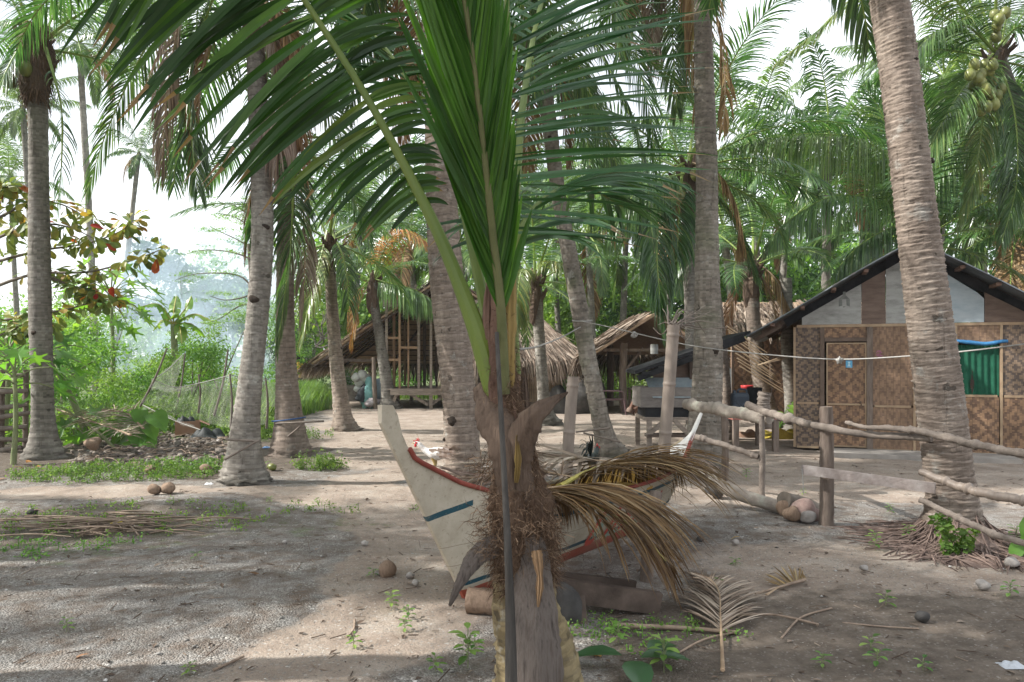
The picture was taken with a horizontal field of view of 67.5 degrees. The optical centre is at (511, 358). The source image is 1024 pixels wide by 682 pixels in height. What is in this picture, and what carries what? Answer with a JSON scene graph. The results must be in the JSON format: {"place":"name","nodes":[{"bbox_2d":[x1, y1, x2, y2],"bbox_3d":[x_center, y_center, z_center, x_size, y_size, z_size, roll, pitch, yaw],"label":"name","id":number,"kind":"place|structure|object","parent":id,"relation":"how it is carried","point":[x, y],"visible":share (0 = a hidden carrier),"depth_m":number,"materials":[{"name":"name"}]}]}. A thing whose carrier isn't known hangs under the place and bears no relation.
{"place":"outdoors","nodes":[
{"label":"outdoors","id":0,"kind":"place"},
{"bbox_2d":[8,393,187,439],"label":"grass","id":1,"kind":"structure","parent":0,"point":[81,405],"depth_m":16.10,"materials":[{"name":"green plant"}]},
{"bbox_2d":[82,383,331,427],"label":"grass","id":2,"kind":"structure","parent":0,"point":[309,404],"depth_m":18.47,"materials":[{"name":"green plant"}]},
{"bbox_2d":[0,360,1023,681],"bbox_3d":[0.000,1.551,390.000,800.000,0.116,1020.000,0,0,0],"label":"ground","id":3,"kind":"structure","parent":0,"point":[942,636],"depth_m":5.22,"materials":[{"name":"sand"}]},
{"bbox_2d":[0,370,30,452],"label":"stick fence","id":4,"kind":"object","parent":3,"relation":"on","point":[25,414],"visible":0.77,"depth_m":12.67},
{"bbox_2d":[0,125,74,378],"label":"coconut palm","id":5,"kind":"object","parent":3,"relation":"on","point":[7,162],"visible":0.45,"depth_m":45.96,"materials":[{"name":"green plant"}]},
{"bbox_2d":[0,344,78,464],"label":"papaya plant","id":6,"kind":"object","parent":3,"relation":"on","point":[19,354],"visible":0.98,"depth_m":11.38,"materials":[{"name":"green plant"}]},
{"bbox_2d":[0,71,91,218],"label":"coconut palm","id":7,"kind":"object","parent":3,"relation":"on","point":[15,119],"visible":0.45,"depth_m":33.99,"materials":[{"name":"green plant"}]},
{"bbox_2d":[0,331,100,430],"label":"papaya plant","id":8,"kind":"object","parent":3,"relation":"on","point":[61,382],"visible":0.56,"depth_m":13.07,"materials":[{"name":"green plant"}]},
{"bbox_2d":[10,317,116,404],"bbox_3d":[-11.510,0.271,18.947,2.946,2.710,2.416,0,0,0],"label":"shrub","id":9,"kind":"object","parent":3,"relation":"on","point":[84,329],"visible":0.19,"depth_m":19.30,"materials":[{"name":"green plant"}]},
{"bbox_2d":[0,310,137,410],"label":"shrub","id":10,"kind":"object","parent":3,"relation":"on","point":[103,348],"visible":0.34,"depth_m":17.33,"materials":[{"name":"green plant"}]},
{"bbox_2d":[0,529,148,560],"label":"weeds","id":11,"kind":"object","parent":3,"relation":"on","point":[42,541],"visible":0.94,"depth_m":6.28,"materials":[{"name":"green plant"}]},
{"bbox_2d":[0,0,159,397],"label":"coconut palm","id":12,"kind":"object","parent":3,"relation":"on","point":[84,71],"visible":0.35,"depth_m":30.88,"materials":[{"name":"green plant"}]},
{"bbox_2d":[0,176,168,345],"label":"almond tree","id":13,"kind":"object","parent":3,"relation":"on","point":[90,297],"visible":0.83,"depth_m":12.54,"materials":[{"name":"green plant"}]},
{"bbox_2d":[54,401,114,447],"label":"papaya plant","id":14,"kind":"object","parent":3,"relation":"on","point":[80,436],"visible":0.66,"depth_m":12.88,"materials":[{"name":"green plant"}]},
{"bbox_2d":[0,299,187,400],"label":"shrub","id":15,"kind":"object","parent":3,"relation":"on","point":[90,321],"visible":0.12,"depth_m":23.78,"materials":[{"name":"green plant"}]},
{"bbox_2d":[55,408,143,439],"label":"dead frond","id":16,"kind":"object","parent":3,"relation":"on","point":[111,427],"visible":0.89,"depth_m":12.29,"materials":[{"name":"brown plant"}]},
{"bbox_2d":[0,0,217,460],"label":"coconut palm","id":17,"kind":"object","parent":3,"relation":"on","point":[36,78],"visible":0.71,"depth_m":11.97,"materials":[{"name":"green plant"}]},
{"bbox_2d":[55,366,164,408],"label":"shrub","id":18,"kind":"object","parent":3,"relation":"on","point":[140,383],"visible":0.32,"depth_m":18.18,"materials":[{"name":"green plant"}]},
{"bbox_2d":[53,256,167,398],"bbox_3d":[-9.931,-0.470,18.905,2.634,4.142,2.416,0,0,0],"label":"papaya plant","id":19,"kind":"object","parent":3,"relation":"on","point":[111,319],"visible":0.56,"depth_m":18.98,"materials":[{"name":"green plant"}]},
{"bbox_2d":[5,457,220,484],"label":"weeds","id":20,"kind":"object","parent":3,"relation":"on","point":[102,469],"visible":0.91,"depth_m":10.03,"materials":[{"name":"green plant"}]},
{"bbox_2d":[56,300,177,373],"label":"tree","id":21,"kind":"object","parent":3,"relation":"on","point":[152,334],"visible":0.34,"depth_m":58.32,"materials":[{"name":"green plant"}]},
{"bbox_2d":[93,108,157,390],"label":"coconut palm","id":22,"kind":"object","parent":3,"relation":"on","point":[134,165],"visible":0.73,"depth_m":37.72,"materials":[{"name":"green plant"}]},
{"bbox_2d":[0,509,261,538],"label":"twig pile","id":23,"kind":"object","parent":3,"relation":"on","point":[97,526],"visible":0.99,"depth_m":6.93,"materials":[{"name":"wood"}]},
{"bbox_2d":[100,408,168,447],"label":"broad leaf plant","id":24,"kind":"object","parent":3,"relation":"on","point":[157,420],"visible":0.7,"depth_m":13.05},
{"bbox_2d":[73,388,204,432],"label":"shrub","id":25,"kind":"object","parent":3,"relation":"on","point":[167,407],"visible":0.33,"depth_m":15.78,"materials":[{"name":"green plant"}]},
{"bbox_2d":[83,346,201,403],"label":"shrub","id":26,"kind":"object","parent":3,"relation":"on","point":[103,381],"visible":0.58,"depth_m":18.50,"materials":[{"name":"green plant"}]},
{"bbox_2d":[0,496,289,540],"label":"weeds","id":27,"kind":"object","parent":3,"relation":"on","point":[162,527],"visible":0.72,"depth_m":7.32,"materials":[{"name":"green plant"}]},
{"bbox_2d":[66,431,227,464],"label":"debris ribs","id":28,"kind":"object","parent":3,"relation":"on","point":[155,449],"visible":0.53,"depth_m":12.43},
{"bbox_2d":[68,430,228,469],"bbox_3d":[-6.101,1.508,13.369,3.005,0.190,6.812,0,0,-27],"label":"husk rubble","id":29,"kind":"object","parent":3,"relation":"on","point":[220,450],"visible":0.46,"depth_m":12.47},
{"bbox_2d":[141,295,210,392],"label":"banana plant","id":30,"kind":"object","parent":3,"relation":"on","point":[175,326],"visible":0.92,"depth_m":19.42,"materials":[{"name":"green plant"}]},
{"bbox_2d":[124,236,231,378],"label":"tree","id":31,"kind":"object","parent":3,"relation":"on","point":[172,267],"visible":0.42,"depth_m":43.71,"materials":[{"name":"green plant"}]},
{"bbox_2d":[142,337,236,399],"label":"shrub","id":32,"kind":"object","parent":3,"relation":"on","point":[198,352],"visible":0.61,"depth_m":19.87,"materials":[{"name":"green plant"}]},
{"bbox_2d":[128,254,271,381],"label":"tree","id":33,"kind":"object","parent":3,"relation":"on","point":[200,310],"visible":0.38,"depth_m":41.27,"materials":[{"name":"green plant"}]},
{"bbox_2d":[139,348,274,429],"bbox_3d":[-6.014,0.554,15.201,2.768,1.550,2.717,0,0,0],"label":"fish net","id":34,"kind":"object","parent":3,"relation":"on","point":[154,381],"visible":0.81,"depth_m":15.18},
{"bbox_2d":[169,194,250,329],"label":"acacia tree","id":35,"kind":"object","parent":3,"relation":"on","point":[230,251],"visible":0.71,"depth_m":22.79,"materials":[{"name":"green plant"}]},
{"bbox_2d":[0,0,423,486],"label":"coconut palm","id":36,"kind":"object","parent":3,"relation":"on","point":[246,467],"visible":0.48,"depth_m":9.50,"materials":[{"name":"green plant"}]},
{"bbox_2d":[166,307,263,393],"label":"shrub","id":37,"kind":"object","parent":3,"relation":"on","point":[208,330],"visible":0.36,"depth_m":21.86,"materials":[{"name":"green plant"}]},
{"bbox_2d":[168,271,274,382],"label":"tree","id":38,"kind":"object","parent":3,"relation":"on","point":[242,281],"visible":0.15,"depth_m":45.33,"materials":[{"name":"green plant"}]},
{"bbox_2d":[195,302,308,394],"bbox_3d":[-8.277,-0.015,24.010,3.844,3.614,1.707,0,0,15],"label":"shrub","id":39,"kind":"object","parent":3,"relation":"on","point":[270,372],"visible":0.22,"depth_m":23.70,"materials":[{"name":"green plant"}]},
{"bbox_2d":[92,0,422,458],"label":"coconut palm","id":40,"kind":"object","parent":3,"relation":"on","point":[288,246],"visible":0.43,"depth_m":12.22,"materials":[{"name":"green plant"}]},
{"bbox_2d":[221,310,317,387],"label":"shrub","id":41,"kind":"object","parent":3,"relation":"on","point":[271,342],"visible":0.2,"depth_m":30.36,"materials":[{"name":"green plant"}]},
{"bbox_2d":[169,118,426,431],"bbox_3d":[-3.639,-1.792,16.553,4.614,6.837,5.596,0,0,19],"label":"coconut palm","id":42,"kind":"object","parent":3,"relation":"on","point":[329,252],"visible":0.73,"depth_m":16.32,"materials":[{"name":"green plant"}]},
{"bbox_2d":[212,273,392,373],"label":"tree","id":43,"kind":"object","parent":3,"relation":"on","point":[319,316],"visible":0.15,"depth_m":37.88,"materials":[{"name":"green plant"}]},
{"bbox_2d":[189,222,420,343],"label":"tree","id":44,"kind":"object","parent":3,"relation":"on","point":[214,259],"visible":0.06,"depth_m":42.66,"materials":[{"name":"green plant"}]},
{"bbox_2d":[289,447,351,470],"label":"weeds","id":45,"kind":"object","parent":3,"relation":"on","point":[322,463],"visible":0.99,"depth_m":10.85,"materials":[{"name":"green plant"}]},
{"bbox_2d":[226,227,469,376],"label":"tree","id":46,"kind":"object","parent":3,"relation":"on","point":[362,316],"visible":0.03,"depth_m":39.03,"materials":[{"name":"green plant"}]},
{"bbox_2d":[295,141,419,384],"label":"coconut palm","id":47,"kind":"object","parent":3,"relation":"on","point":[374,187],"visible":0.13,"depth_m":33.68,"materials":[{"name":"green plant"}]},
{"bbox_2d":[294,193,464,408],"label":"coconut palm","id":48,"kind":"object","parent":3,"relation":"on","point":[421,304],"visible":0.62,"depth_m":23.75,"materials":[{"name":"green plant"}]},
{"bbox_2d":[57,0,722,681],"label":"young coconut palm","id":49,"kind":"object","parent":3,"relation":"on","point":[469,74],"visible":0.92,"depth_m":3.34,"materials":[{"name":"green plant"}]},
{"bbox_2d":[547,482,718,600],"bbox_3d":[0.660,1.107,4.853,1.272,0.653,0.766,0,0,27],"label":"dead frond","id":50,"kind":"object","parent":49,"relation":"hanging from","point":[643,514],"visible":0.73,"depth_m":4.66,"materials":[{"name":"brown plant"}]},
{"bbox_2d":[321,133,465,397],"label":"coconut palm","id":51,"kind":"object","parent":3,"relation":"on","point":[405,278],"visible":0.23,"depth_m":30.21,"materials":[{"name":"green plant"}]},
{"bbox_2d":[297,281,603,408],"bbox_3d":[-2.006,-0.530,26.412,10.084,4.272,5.484,0,0,0],"label":"thatched hut","id":52,"kind":"object","parent":3,"relation":"on","point":[412,349],"visible":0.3,"depth_m":25.42,"materials":[{"name":"brown wood"}]},
{"bbox_2d":[351,141,552,290],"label":"coconut palm","id":53,"kind":"object","parent":3,"relation":"on","point":[467,270],"visible":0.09,"depth_m":29.16,"materials":[{"name":"green plant"}]},
{"bbox_2d":[465,587,492,615],"bbox_3d":[-0.167,1.462,4.619,0.203,0.166,0.164,0,0,11],"label":"keel log","id":54,"kind":"object","parent":3,"relation":"on","point":[476,600],"visible":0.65,"depth_m":4.56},
{"bbox_2d":[296,0,665,485],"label":"coconut palm","id":55,"kind":"object","parent":3,"relation":"on","point":[455,360],"visible":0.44,"depth_m":9.38,"materials":[{"name":"green plant"}]},
{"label":"stick perch","id":56,"kind":"object","parent":55,"relation":"attached to","visible":0},
{"bbox_2d":[412,438,462,466],"bbox_3d":[-0.883,1.136,9.148,0.628,0.384,0.189,0,0,7],"label":"rooster","id":57,"kind":"object","parent":56,"relation":"on","point":[434,454],"visible":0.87,"depth_m":9.09},
{"bbox_2d":[495,332,516,681],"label":"old pipe","id":58,"kind":"object","parent":3,"relation":"on","point":[510,654],"visible":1,"depth_m":2.98,"materials":[{"name":"metal"}]},
{"bbox_2d":[0,431,1023,681],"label":"leaf litter","id":59,"kind":"object","parent":3,"relation":"on","point":[350,677],"visible":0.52,"depth_m":4.89,"materials":[{"name":"plant"}]},
{"bbox_2d":[437,304,601,404],"bbox_3d":[0.206,-0.122,24.439,4.990,3.444,6.404,0,0,0],"label":"thatched hut","id":60,"kind":"object","parent":3,"relation":"on","point":[563,351],"visible":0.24,"depth_m":22.07,"materials":[{"name":"plant"}]},
{"bbox_2d":[421,171,646,425],"bbox_3d":[0.319,-1.315,17.788,4.670,5.915,4.570,0,0,-28],"label":"coconut palm","id":61,"kind":"object","parent":3,"relation":"on","point":[531,298],"visible":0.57,"depth_m":17.82,"materials":[{"name":"green plant"}]},
{"bbox_2d":[378,405,702,598],"bbox_3d":[0.591,0.870,5.921,0.638,1.239,4.392,0,0,37],"label":"outrigger canoe","id":62,"kind":"object","parent":3,"relation":"on","point":[439,495],"visible":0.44,"depth_m":4.61,"materials":[{"name":"white paint"}]},
{"bbox_2d":[440,444,638,502],"bbox_3d":[0.323,0.777,5.673,1.764,0.356,0.976,0,0,-45],"label":"dead frond","id":63,"kind":"object","parent":62,"relation":"on","point":[568,457],"visible":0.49,"depth_m":5.58,"materials":[{"name":"brown plant"}]},
{"bbox_2d":[548,443,761,521],"bbox_3d":[1.057,1.058,6.185,2.130,0.787,1.485,0,0,-20],"label":"dead frond","id":64,"kind":"object","parent":62,"relation":"on","point":[659,461],"visible":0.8,"depth_m":5.98,"materials":[{"name":"brown plant"}]},
{"bbox_2d":[656,325,679,477],"bbox_3d":[1.394,0.467,6.900,0.232,1.546,0.124,0,0,0],"label":"bamboo pole","id":65,"kind":"object","parent":62,"relation":"in","point":[669,384],"visible":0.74,"depth_m":6.85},
{"bbox_2d":[365,0,717,458],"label":"coconut palm","id":66,"kind":"object","parent":3,"relation":"on","point":[591,377],"visible":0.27,"depth_m":12.29,"materials":[{"name":"green plant"}]},
{"bbox_2d":[581,321,1023,363],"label":"clothesline","id":67,"kind":"object","parent":66,"relation":"attached to","point":[634,334],"visible":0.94,"depth_m":8.52,"materials":[{"name":"fabric"}]},
{"bbox_2d":[560,376,578,478],"bbox_3d":[0.507,0.876,6.900,0.195,1.439,0.117,0,0,0],"label":"bamboo pole","id":68,"kind":"object","parent":3,"relation":"on","point":[572,385],"visible":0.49,"depth_m":6.86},
{"bbox_2d":[519,247,680,345],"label":"tree","id":69,"kind":"object","parent":3,"relation":"on","point":[549,302],"visible":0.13,"depth_m":36.78,"materials":[{"name":"green plant"}]},
{"bbox_2d":[521,140,680,338],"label":"coconut palm","id":70,"kind":"object","parent":3,"relation":"on","point":[600,283],"visible":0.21,"depth_m":28.92,"materials":[{"name":"green plant"}]},
{"bbox_2d":[555,571,662,623],"bbox_3d":[0.538,1.470,4.713,0.723,0.312,0.367,0,0,-24],"label":"log","id":71,"kind":"object","parent":3,"relation":"on","point":[608,592],"visible":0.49,"depth_m":4.64,"materials":[{"name":"wood"}]},
{"bbox_2d":[543,252,683,389],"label":"tree","id":72,"kind":"object","parent":3,"relation":"on","point":[640,306],"visible":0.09,"depth_m":36.15,"materials":[{"name":"green plant"}]},
{"bbox_2d":[549,105,692,394],"bbox_3d":[4.295,-4.165,31.275,5.529,11.585,6.545,0,0,-9],"label":"coconut palm","id":73,"kind":"object","parent":3,"relation":"on","point":[623,308],"visible":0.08,"depth_m":30.68,"materials":[{"name":"green plant"}]},
{"bbox_2d":[578,639,690,681],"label":"broad leaf plant","id":74,"kind":"object","parent":3,"relation":"on","point":[638,671],"visible":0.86,"depth_m":3.75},
{"bbox_2d":[580,499,690,607],"bbox_3d":[0.700,1.231,4.954,0.928,0.722,0.522,0,0,19],"label":"dead frond","id":75,"kind":"object","parent":3,"relation":"on","point":[672,574],"visible":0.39,"depth_m":4.86,"materials":[{"name":"brown plant"}]},
{"bbox_2d":[562,311,730,412],"bbox_3d":[3.982,0.107,23.628,4.971,3.005,5.046,0,0,0],"label":"thatched shelter","id":76,"kind":"object","parent":3,"relation":"on","point":[614,348],"visible":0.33,"depth_m":24.02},
{"bbox_2d":[567,610,752,654],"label":"moss weeds","id":77,"kind":"object","parent":3,"relation":"on","point":[661,624],"visible":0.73,"depth_m":4.30,"materials":[{"name":"green plant"}]},
{"bbox_2d":[576,119,750,317],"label":"coconut palm","id":78,"kind":"object","parent":3,"relation":"on","point":[680,290],"visible":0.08,"depth_m":28.69,"materials":[{"name":"green plant"}]},
{"bbox_2d":[592,0,737,473],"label":"coconut palm","id":79,"kind":"object","parent":3,"relation":"on","point":[707,378],"visible":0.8,"depth_m":10.18,"materials":[{"name":"green plant"}]},
{"bbox_2d":[626,331,750,449],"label":"raised coop","id":80,"kind":"structure","parent":3,"relation":"on","point":[647,400],"depth_m":13.05,"materials":[{"name":"grey wood"}]},
{"bbox_2d":[525,0,886,438],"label":"coconut palm","id":81,"kind":"object","parent":3,"relation":"on","point":[665,268],"visible":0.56,"depth_m":13.92,"materials":[{"name":"green plant"}]},
{"bbox_2d":[598,244,817,354],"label":"tree","id":82,"kind":"object","parent":3,"relation":"on","point":[614,322],"visible":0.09,"depth_m":32.86,"materials":[{"name":"green plant"}]},
{"bbox_2d":[676,567,769,671],"bbox_3d":[1.276,1.536,4.678,0.640,0.186,2.000,0,0,14],"label":"fallen frond","id":83,"kind":"object","parent":3,"relation":"on","point":[709,599],"visible":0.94,"depth_m":4.73,"materials":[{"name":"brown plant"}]},
{"bbox_2d":[613,122,838,333],"bbox_3d":[6.477,-2.902,23.914,5.703,9.049,6.578,0,0,-34],"label":"coconut palm","id":84,"kind":"object","parent":3,"relation":"on","point":[726,254],"visible":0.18,"depth_m":23.34,"materials":[{"name":"green plant"}]},
{"bbox_2d":[720,291,731,440],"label":"coconut palm","id":85,"kind":"object","parent":3,"relation":"on","point":[726,393],"visible":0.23,"depth_m":14.89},
{"bbox_2d":[638,47,824,301],"bbox_3d":[8.770,-4.936,27.968,6.960,13.081,6.873,0,0,-39],"label":"coconut palm","id":86,"kind":"object","parent":3,"relation":"on","point":[795,86],"visible":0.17,"depth_m":27.27,"materials":[{"name":"green plant"}]},
{"bbox_2d":[611,233,858,351],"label":"tree","id":87,"kind":"object","parent":3,"relation":"on","point":[801,296],"visible":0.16,"depth_m":32.48,"materials":[{"name":"green plant"}]},
{"bbox_2d":[693,469,778,513],"bbox_3d":[2.240,1.313,7.734,0.961,0.426,0.183,0,0,32],"label":"fallen log","id":88,"kind":"object","parent":3,"relation":"on","point":[760,501],"visible":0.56,"depth_m":7.59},
{"bbox_2d":[622,127,888,428],"bbox_3d":[5.302,-1.774,17.052,5.570,6.891,4.977,0,0,0],"label":"coconut palm","id":89,"kind":"object","parent":3,"relation":"on","point":[744,282],"visible":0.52,"depth_m":16.81,"materials":[{"name":"green plant"}]},
{"bbox_2d":[780,278,792,430],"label":"coconut palm","id":90,"kind":"object","parent":3,"relation":"on","point":[786,334],"visible":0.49,"depth_m":16.39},
{"bbox_2d":[722,224,885,353],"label":"tree","id":91,"kind":"object","parent":3,"relation":"on","point":[807,282],"visible":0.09,"depth_m":33.16,"materials":[{"name":"green plant"}]},
{"bbox_2d":[728,88,881,338],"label":"coconut palm","id":92,"kind":"object","parent":3,"relation":"on","point":[782,268],"visible":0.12,"depth_m":27.18,"materials":[{"name":"green plant"}]},
{"bbox_2d":[716,27,956,289],"bbox_3d":[9.225,-3.713,22.609,6.844,10.654,6.108,0,0,42],"label":"coconut palm","id":93,"kind":"object","parent":3,"relation":"on","point":[847,113],"visible":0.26,"depth_m":21.72,"materials":[{"name":"green plant"}]},
{"bbox_2d":[682,391,1023,545],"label":"rail fence","id":94,"kind":"object","parent":3,"relation":"on","point":[762,415],"visible":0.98,"depth_m":6.78,"materials":[{"name":"grey wood"}]},
{"bbox_2d":[743,94,971,300],"bbox_3d":[10.802,-3.072,24.481,6.838,9.369,6.411,0,0,0],"label":"coconut palm","id":95,"kind":"object","parent":3,"relation":"on","point":[833,246],"visible":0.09,"depth_m":23.43,"materials":[{"name":"green plant"}]},
{"bbox_2d":[695,0,1023,574],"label":"coconut palm","id":96,"kind":"object","parent":3,"relation":"on","point":[938,387],"visible":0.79,"depth_m":6.27,"materials":[{"name":"grey plant"}]},
{"bbox_2d":[731,76,1023,294],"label":"coconut palm","id":97,"kind":"object","parent":3,"relation":"on","point":[856,260],"visible":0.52,"depth_m":15.38,"materials":[{"name":"green plant"}]},
{"bbox_2d":[746,248,1023,463],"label":"bamboo house","id":98,"kind":"structure","parent":3,"relation":"on","point":[878,392],"depth_m":12.55,"materials":[{"name":"brown"}]},
{"bbox_2d":[726,325,787,392],"bbox_3d":[5.137,0.005,16.089,1.242,1.442,0.210,0,0,19],"label":"pole bundle","id":99,"kind":"object","parent":98,"relation":"attached to","point":[762,363],"visible":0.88,"depth_m":16.08,"materials":[{"name":"brown wood"}]},
{"bbox_2d":[826,343,866,447],"bbox_3d":[5.580,0.600,12.795,0.614,1.739,0.081,0,0,21],"label":"door","id":100,"kind":"structure","parent":98,"relation":"in","point":[846,382],"depth_m":12.79,"materials":[{"name":"wicker"}]},
{"bbox_2d":[767,0,1023,259],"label":"coconut palm","id":101,"kind":"object","parent":3,"relation":"on","point":[991,82],"visible":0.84,"depth_m":14.94,"materials":[{"name":"green plant"}]},
{"bbox_2d":[830,0,1023,242],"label":"coconut palm","id":102,"kind":"object","parent":3,"relation":"on","point":[870,64],"visible":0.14,"depth_m":23.67,"materials":[{"name":"green plant"}]},
{"bbox_2d":[848,49,1021,273],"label":"coconut palm","id":103,"kind":"object","parent":3,"relation":"on","point":[976,264],"visible":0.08,"depth_m":19.21,"materials":[{"name":"green plant"}]},
{"bbox_2d":[877,97,1023,290],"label":"coconut palm","id":104,"kind":"object","parent":3,"relation":"on","point":[1016,261],"visible":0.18,"depth_m":17.95,"materials":[{"name":"green plant"}]},
{"bbox_2d":[927,513,980,554],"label":"vine weed","id":105,"kind":"object","parent":3,"relation":"on","point":[964,542],"visible":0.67,"depth_m":5.93,"materials":[{"name":"green plant"}]},
{"bbox_2d":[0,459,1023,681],"bbox_3d":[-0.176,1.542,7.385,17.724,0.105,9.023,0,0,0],"label":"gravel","id":106,"kind":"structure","parent":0,"point":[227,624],"depth_m":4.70,"materials":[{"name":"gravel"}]},
{"bbox_2d":[0,0,1023,359],"label":"sky","id":107,"kind":"structure","parent":0,"point":[109,194],"materials":[{"name":"white"}]},
{"bbox_2d":[728,418,778,451],"bbox_3d":[4.055,1.279,13.200,0.783,0.602,0.994,0,0,0],"label":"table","id":108,"kind":"object","parent":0,"point":[775,434],"visible":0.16,"depth_m":12.71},
{"bbox_2d":[722,299,904,413],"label":"back house","id":109,"kind":"structure","parent":0,"point":[739,376],"depth_m":19.57,"materials":[{"name":"brown wood"}]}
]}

